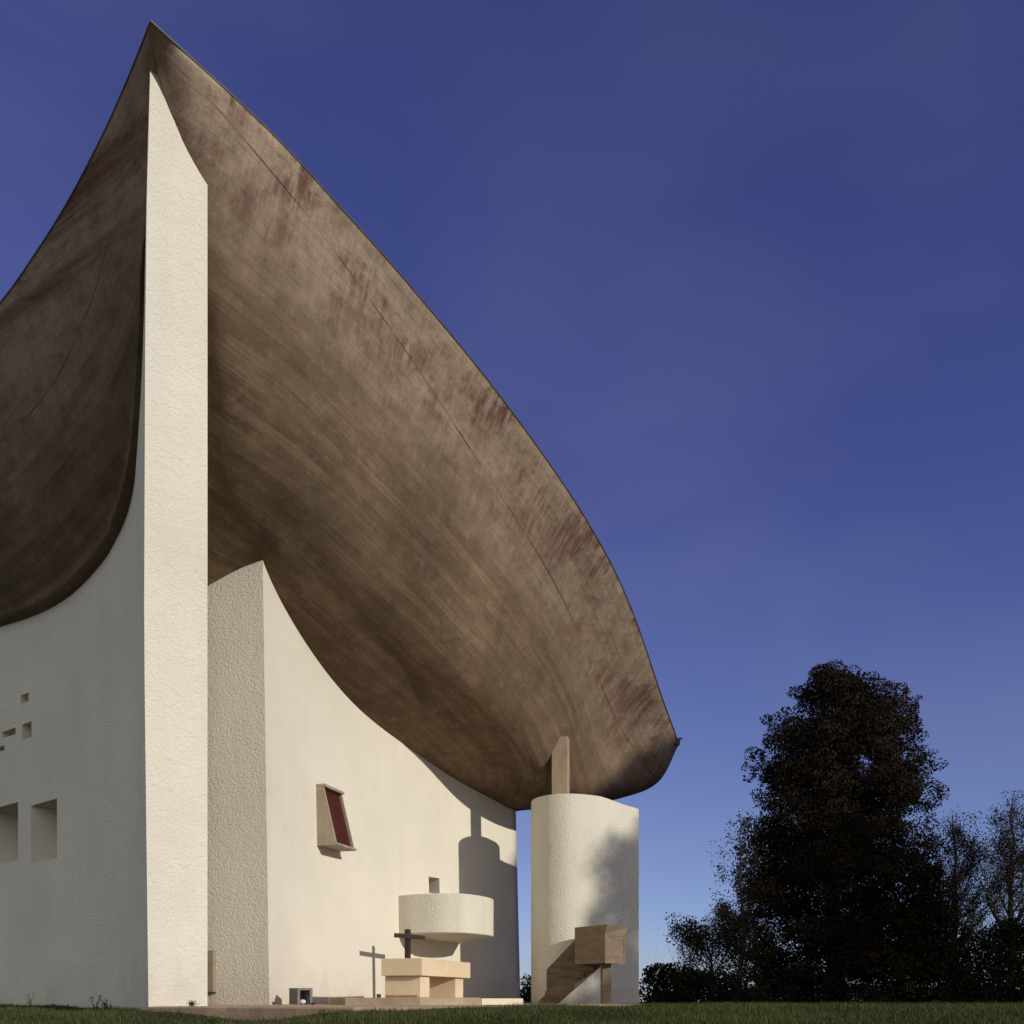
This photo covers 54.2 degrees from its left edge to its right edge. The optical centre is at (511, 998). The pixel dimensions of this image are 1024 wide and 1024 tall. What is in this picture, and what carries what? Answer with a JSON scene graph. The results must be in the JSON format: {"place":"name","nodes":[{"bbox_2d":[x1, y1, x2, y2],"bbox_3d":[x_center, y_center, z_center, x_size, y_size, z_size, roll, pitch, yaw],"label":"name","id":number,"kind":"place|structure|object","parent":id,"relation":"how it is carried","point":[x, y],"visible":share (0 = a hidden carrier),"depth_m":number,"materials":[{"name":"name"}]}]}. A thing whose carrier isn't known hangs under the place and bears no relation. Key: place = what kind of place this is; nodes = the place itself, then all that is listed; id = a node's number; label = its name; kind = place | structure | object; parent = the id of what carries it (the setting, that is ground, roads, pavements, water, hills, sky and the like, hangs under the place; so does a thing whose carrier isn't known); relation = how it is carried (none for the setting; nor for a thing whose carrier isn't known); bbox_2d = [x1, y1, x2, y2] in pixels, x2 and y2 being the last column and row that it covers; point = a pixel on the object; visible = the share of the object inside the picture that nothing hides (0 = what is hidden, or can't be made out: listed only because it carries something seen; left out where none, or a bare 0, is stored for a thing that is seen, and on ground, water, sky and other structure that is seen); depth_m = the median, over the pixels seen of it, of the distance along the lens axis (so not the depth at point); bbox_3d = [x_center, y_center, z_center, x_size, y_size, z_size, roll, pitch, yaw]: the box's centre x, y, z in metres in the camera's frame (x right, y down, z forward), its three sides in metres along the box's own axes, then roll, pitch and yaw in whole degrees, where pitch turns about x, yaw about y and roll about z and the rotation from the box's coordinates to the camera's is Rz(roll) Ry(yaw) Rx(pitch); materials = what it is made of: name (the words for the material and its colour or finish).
{"place":"outdoors","nodes":[
{"label":"outdoors","id":0,"kind":"place"},
{"bbox_2d":[148,1003,641,1020],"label":"terrace","id":1,"kind":"structure","parent":0,"point":[248,1013],"depth_m":14.70,"materials":[{"name":"beige stone"}]},
{"bbox_2d":[154,1003,639,1007],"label":"terrace paving","id":2,"kind":"structure","parent":0,"point":[348,1006],"depth_m":17.97,"materials":[{"name":"concrete"}]},
{"bbox_2d":[187,999,198,1005],"bbox_3d":[-5.070,0.075,15.889,0.204,0.145,0.169,0,0,-23],"label":"weed","id":3,"kind":"object","parent":2,"relation":"on","point":[192,1003],"visible":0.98,"depth_m":15.87,"materials":[{"name":"green plant"}]},
{"bbox_2d":[289,988,312,1003],"bbox_3d":[-4.299,-0.057,20.357,0.290,0.330,0.467,0,0,-38],"label":"floodlight housing","id":4,"kind":"object","parent":2,"relation":"on","point":[300,995],"visible":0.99,"depth_m":20.29,"materials":[{"name":"grey metal"}]},
{"bbox_2d":[328,998,480,1004],"bbox_3d":[-2.355,0.059,23.634,3.496,0.172,9.274,0,0,0],"label":"altar step","id":5,"kind":"object","parent":2,"relation":"on","point":[404,1001],"visible":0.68,"depth_m":19.20,"materials":[{"name":"stone"}]},
{"bbox_2d":[394,929,424,957],"bbox_3d":[-2.561,-0.817,24.473,0.222,1.793,1.141,0,0,33],"label":"cross","id":6,"kind":"object","parent":5,"relation":"on","point":[408,936],"visible":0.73,"depth_m":24.50,"materials":[{"name":"brown wood"}]},
{"bbox_2d":[381,958,469,997],"bbox_3d":[-1.835,-0.376,21.918,0.921,0.925,2.798,0,0,18],"label":"altar","id":7,"kind":"object","parent":5,"relation":"on","point":[418,978],"visible":0.84,"depth_m":20.79,"materials":[{"name":"stone"}]},
{"bbox_2d":[482,998,522,1004],"bbox_3d":[-0.234,0.067,24.216,1.090,0.157,9.271,0,0,0],"label":"side step","id":8,"kind":"object","parent":2,"relation":"on","point":[496,1001],"visible":0.77,"depth_m":20.12,"materials":[{"name":"stone"}]},
{"bbox_2d":[538,924,628,1003],"bbox_3d":[1.898,-0.768,25.691,1.095,2.116,2.449,0,0,-43],"label":"pulpit","id":9,"kind":"object","parent":2,"relation":"on","point":[589,951],"visible":0.94,"depth_m":25.18,"materials":[{"name":"brown concrete"}]},
{"bbox_2d":[531,736,638,1002],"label":"tower","id":10,"kind":"structure","parent":2,"relation":"on","point":[584,860],"depth_m":26.90,"materials":[{"name":"concrete"}]},
{"bbox_2d":[0,999,1023,1023],"bbox_3d":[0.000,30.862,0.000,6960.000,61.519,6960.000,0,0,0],"label":"ground","id":11,"kind":"structure","parent":0,"point":[199,1017],"depth_m":12.43,"materials":[{"name":"green plant"}]},
{"bbox_2d":[89,995,100,1009],"bbox_3d":[-8.033,0.052,19.288,0.248,0.343,0.227,0,0,-30],"label":"weed","id":12,"kind":"object","parent":11,"relation":"on","point":[94,1001],"visible":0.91,"depth_m":19.26,"materials":[{"name":"green plant"}]},
{"bbox_2d":[100,997,112,1008],"bbox_3d":[-7.469,0.089,18.403,0.279,0.291,0.278,0,0,0],"label":"weed","id":13,"kind":"object","parent":11,"relation":"on","point":[105,1003],"visible":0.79,"depth_m":18.41,"materials":[{"name":"green plant"}]},
{"bbox_2d":[207,1012,225,1023],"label":"weed","id":14,"kind":"object","parent":11,"relation":"on","point":[213,1021],"visible":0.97,"depth_m":13.49,"materials":[{"name":"green plant"}]},
{"bbox_2d":[319,1008,344,1017],"bbox_3d":[-2.286,0.217,12.672,0.373,0.219,0.308,0,0,16],"label":"weed","id":15,"kind":"object","parent":11,"relation":"on","point":[328,1012],"visible":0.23,"depth_m":12.63,"materials":[{"name":"green plant"}]},
{"bbox_2d":[0,20,682,1010],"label":"chapel","id":16,"kind":"structure","parent":11,"relation":"on","point":[322,648],"depth_m":20.75,"materials":[{"name":"concrete"}]},
{"bbox_2d":[2,728,14,738],"bbox_3d":[-12.376,-6.628,25.145,0.729,0.162,0.551,0,0,39],"label":"window","id":17,"kind":"structure","parent":16,"relation":"in","point":[10,732],"depth_m":25.17,"materials":[{"name":"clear glass"}]},
{"bbox_2d":[0,802,17,863],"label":"window","id":18,"kind":"structure","parent":16,"relation":"in","point":[8,813],"depth_m":26.00,"materials":[{"name":"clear glass"}]},
{"bbox_2d":[20,693,27,704],"bbox_3d":[-11.721,-7.331,24.614,0.424,0.219,0.550,0,0,40],"label":"window","id":19,"kind":"structure","parent":16,"relation":"in","point":[23,698],"depth_m":24.57,"materials":[{"name":"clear glass"}]},
{"bbox_2d":[22,721,30,739],"bbox_3d":[-11.628,-6.522,24.537,0.506,0.389,0.550,0,0,40],"label":"window","id":20,"kind":"structure","parent":16,"relation":"in","point":[26,728],"depth_m":24.54,"materials":[{"name":"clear glass"}]},
{"bbox_2d":[31,798,56,862],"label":"window","id":21,"kind":"structure","parent":16,"relation":"in","point":[43,815],"depth_m":24.30,"materials":[{"name":"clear glass"}]},
{"bbox_2d":[520,973,530,1002],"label":"hedge","id":22,"kind":"object","parent":11,"relation":"on","point":[526,992],"visible":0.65,"depth_m":41.89,"materials":[{"name":"green plant"}]},
{"bbox_2d":[639,946,778,1002],"bbox_3d":[7.536,-1.095,39.217,5.562,3.063,4.852,0,0,0],"label":"hedge","id":23,"kind":"object","parent":11,"relation":"on","point":[684,983],"visible":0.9,"depth_m":38.14,"materials":[{"name":"green plant"}]},
{"bbox_2d":[663,903,768,990],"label":"deciduous tree","id":24,"kind":"object","parent":11,"relation":"on","point":[695,942],"visible":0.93,"depth_m":43.10,"materials":[{"name":"green plant"}]},
{"bbox_2d":[707,807,784,998],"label":"deciduous tree","id":25,"kind":"object","parent":11,"relation":"on","point":[757,893],"visible":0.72,"depth_m":52.10,"materials":[{"name":"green plant"}]},
{"bbox_2d":[716,659,953,1002],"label":"copper beech","id":26,"kind":"object","parent":11,"relation":"on","point":[831,851],"visible":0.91,"depth_m":52.82,"materials":[{"name":"brown plant"}]},
{"bbox_2d":[876,861,990,1002],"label":"evergreen shrub","id":27,"kind":"object","parent":11,"relation":"on","point":[945,915],"visible":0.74,"depth_m":51.33,"materials":[{"name":"green plant"}]},
{"bbox_2d":[916,806,1015,980],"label":"deciduous tree","id":28,"kind":"object","parent":11,"relation":"on","point":[953,840],"visible":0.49,"depth_m":62.81,"materials":[{"name":"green plant"}]},
{"bbox_2d":[937,909,1023,1002],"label":"evergreen shrub","id":29,"kind":"object","parent":11,"relation":"on","point":[1004,943],"visible":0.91,"depth_m":50.03,"materials":[{"name":"green plant"}]},
{"bbox_2d":[941,788,1023,989],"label":"deciduous tree","id":30,"kind":"object","parent":11,"relation":"on","point":[1009,891],"visible":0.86,"depth_m":60.37,"materials":[{"name":"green plant"}]},
{"bbox_2d":[0,0,1023,1001],"label":"sky","id":31,"kind":"structure","parent":0,"point":[747,276],"materials":[{"name":"blue"}]}
]}

